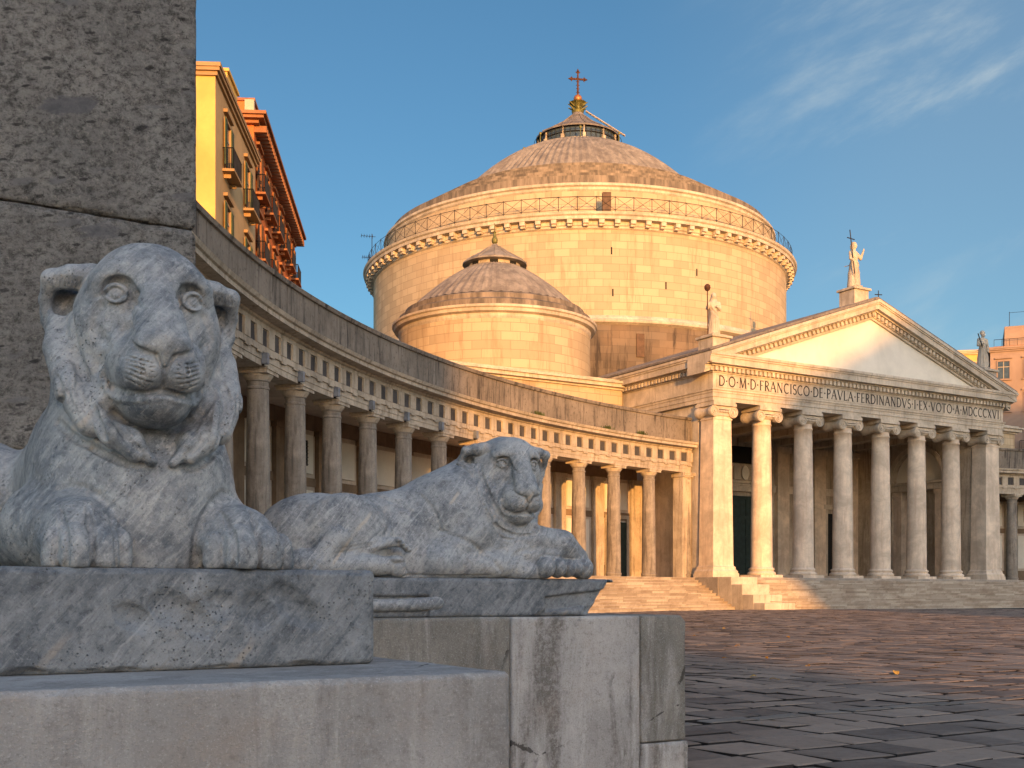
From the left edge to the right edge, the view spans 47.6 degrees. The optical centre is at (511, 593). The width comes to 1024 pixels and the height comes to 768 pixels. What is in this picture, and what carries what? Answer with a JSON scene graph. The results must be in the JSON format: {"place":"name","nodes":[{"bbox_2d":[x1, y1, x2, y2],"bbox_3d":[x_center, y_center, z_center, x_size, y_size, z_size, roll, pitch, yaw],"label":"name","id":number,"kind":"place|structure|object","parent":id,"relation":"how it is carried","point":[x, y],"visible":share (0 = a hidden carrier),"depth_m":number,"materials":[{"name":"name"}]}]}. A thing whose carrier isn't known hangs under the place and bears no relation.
{"place":"outdoors","nodes":[
{"label":"outdoors","id":0,"kind":"place"},
{"bbox_2d":[196,0,1023,349],"label":"sky","id":1,"kind":"structure","parent":0,"point":[898,125],"materials":[{"name":"blue"}]},
{"bbox_2d":[608,609,1023,767],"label":"square paving","id":2,"kind":"structure","parent":0,"point":[950,694],"depth_m":16.65,"materials":[{"name":"grey stone"}]},
{"bbox_2d":[0,0,195,449],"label":"stone pier","id":3,"kind":"structure","parent":2,"relation":"on","point":[97,131],"depth_m":6.55,"materials":[{"name":"grey stone"}]},
{"bbox_2d":[0,657,508,767],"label":"stone pedestal","id":4,"kind":"object","parent":2,"relation":"on","point":[377,712],"visible":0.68,"depth_m":3.41,"materials":[{"name":"grey stone"}]},
{"bbox_2d":[0,243,373,675],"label":"lion statue","id":5,"kind":"object","parent":4,"relation":"on","point":[136,534],"visible":1,"depth_m":3.89,"materials":[{"name":"grey stone"}]},
{"bbox_2d":[373,613,687,767],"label":"stone pedestal","id":6,"kind":"object","parent":2,"relation":"on","point":[597,690],"visible":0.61,"depth_m":8.72,"materials":[{"name":"grey stone"}]},
{"bbox_2d":[264,436,612,617],"bbox_3d":[-0.734,-0.516,8.588,3.045,1.374,1.101,0,0,-31],"label":"lion statue","id":7,"kind":"object","parent":6,"relation":"on","point":[464,534],"visible":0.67,"depth_m":8.38,"materials":[{"name":"grey stone"}]},
{"bbox_2d":[968,608,1023,608],"bbox_3d":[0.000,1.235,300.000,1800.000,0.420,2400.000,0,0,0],"label":"ground","id":8,"kind":"structure","parent":0,"point":[995,608],"depth_m":79.80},
{"bbox_2d":[196,61,260,253],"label":"yellow house","id":9,"kind":"structure","parent":8,"relation":"on","point":[228,159],"depth_m":53.72,"materials":[{"name":"paint"}]},
{"bbox_2d":[237,97,305,287],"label":"orange house","id":10,"kind":"structure","parent":8,"relation":"on","point":[280,236],"depth_m":69.25,"materials":[{"name":"paint"}]},
{"bbox_2d":[192,200,734,612],"bbox_3d":[-3.456,-5.225,48.906,19.176,12.850,69.441,0,0,18],"label":"colonnade","id":11,"kind":"object","parent":8,"relation":"on","point":[335,401],"visible":0.34,"depth_m":56.90,"materials":[{"name":"stone"}]},
{"bbox_2d":[531,411,544,415],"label":"weed","id":12,"kind":"object","parent":11,"relation":"on","point":[538,413],"visible":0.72,"depth_m":65.44,"materials":[{"name":"green plant"}]},
{"bbox_2d":[637,430,647,434],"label":"weed","id":13,"kind":"object","parent":11,"relation":"on","point":[641,432],"visible":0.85,"depth_m":73.25,"materials":[{"name":"green plant"}]},
{"bbox_2d":[363,69,1023,609],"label":"domed church","id":14,"kind":"structure","parent":8,"relation":"on","point":[845,457],"depth_m":87.50,"materials":[{"name":"stone"}]},
{"bbox_2d":[695,284,732,352],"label":"roof statue","id":15,"kind":"object","parent":14,"relation":"on","point":[713,337],"visible":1,"depth_m":75.50,"materials":[{"name":"stone"}]},
{"bbox_2d":[836,230,870,306],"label":"roof statue","id":16,"kind":"object","parent":14,"relation":"on","point":[854,291],"visible":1,"depth_m":83.09,"materials":[{"name":"stone"}]},
{"bbox_2d":[977,330,998,386],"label":"roof statue","id":17,"kind":"object","parent":14,"relation":"on","point":[982,350],"visible":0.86,"depth_m":89.11,"materials":[{"name":"stone"}]},
{"bbox_2d":[957,349,977,363],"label":"ochre house","id":18,"kind":"structure","parent":8,"relation":"on","point":[972,355],"depth_m":151.30,"materials":[{"name":"yellow paint"}]},
{"bbox_2d":[987,311,1023,448],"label":"pink house","id":19,"kind":"structure","parent":8,"relation":"on","point":[1006,359],"depth_m":129.21,"materials":[{"name":"paint"}]},
{"bbox_2d":[999,448,1023,581],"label":"colonnade","id":20,"kind":"object","parent":8,"relation":"on","point":[1011,481],"visible":0.37,"depth_m":93.36,"materials":[{"name":"stone"}]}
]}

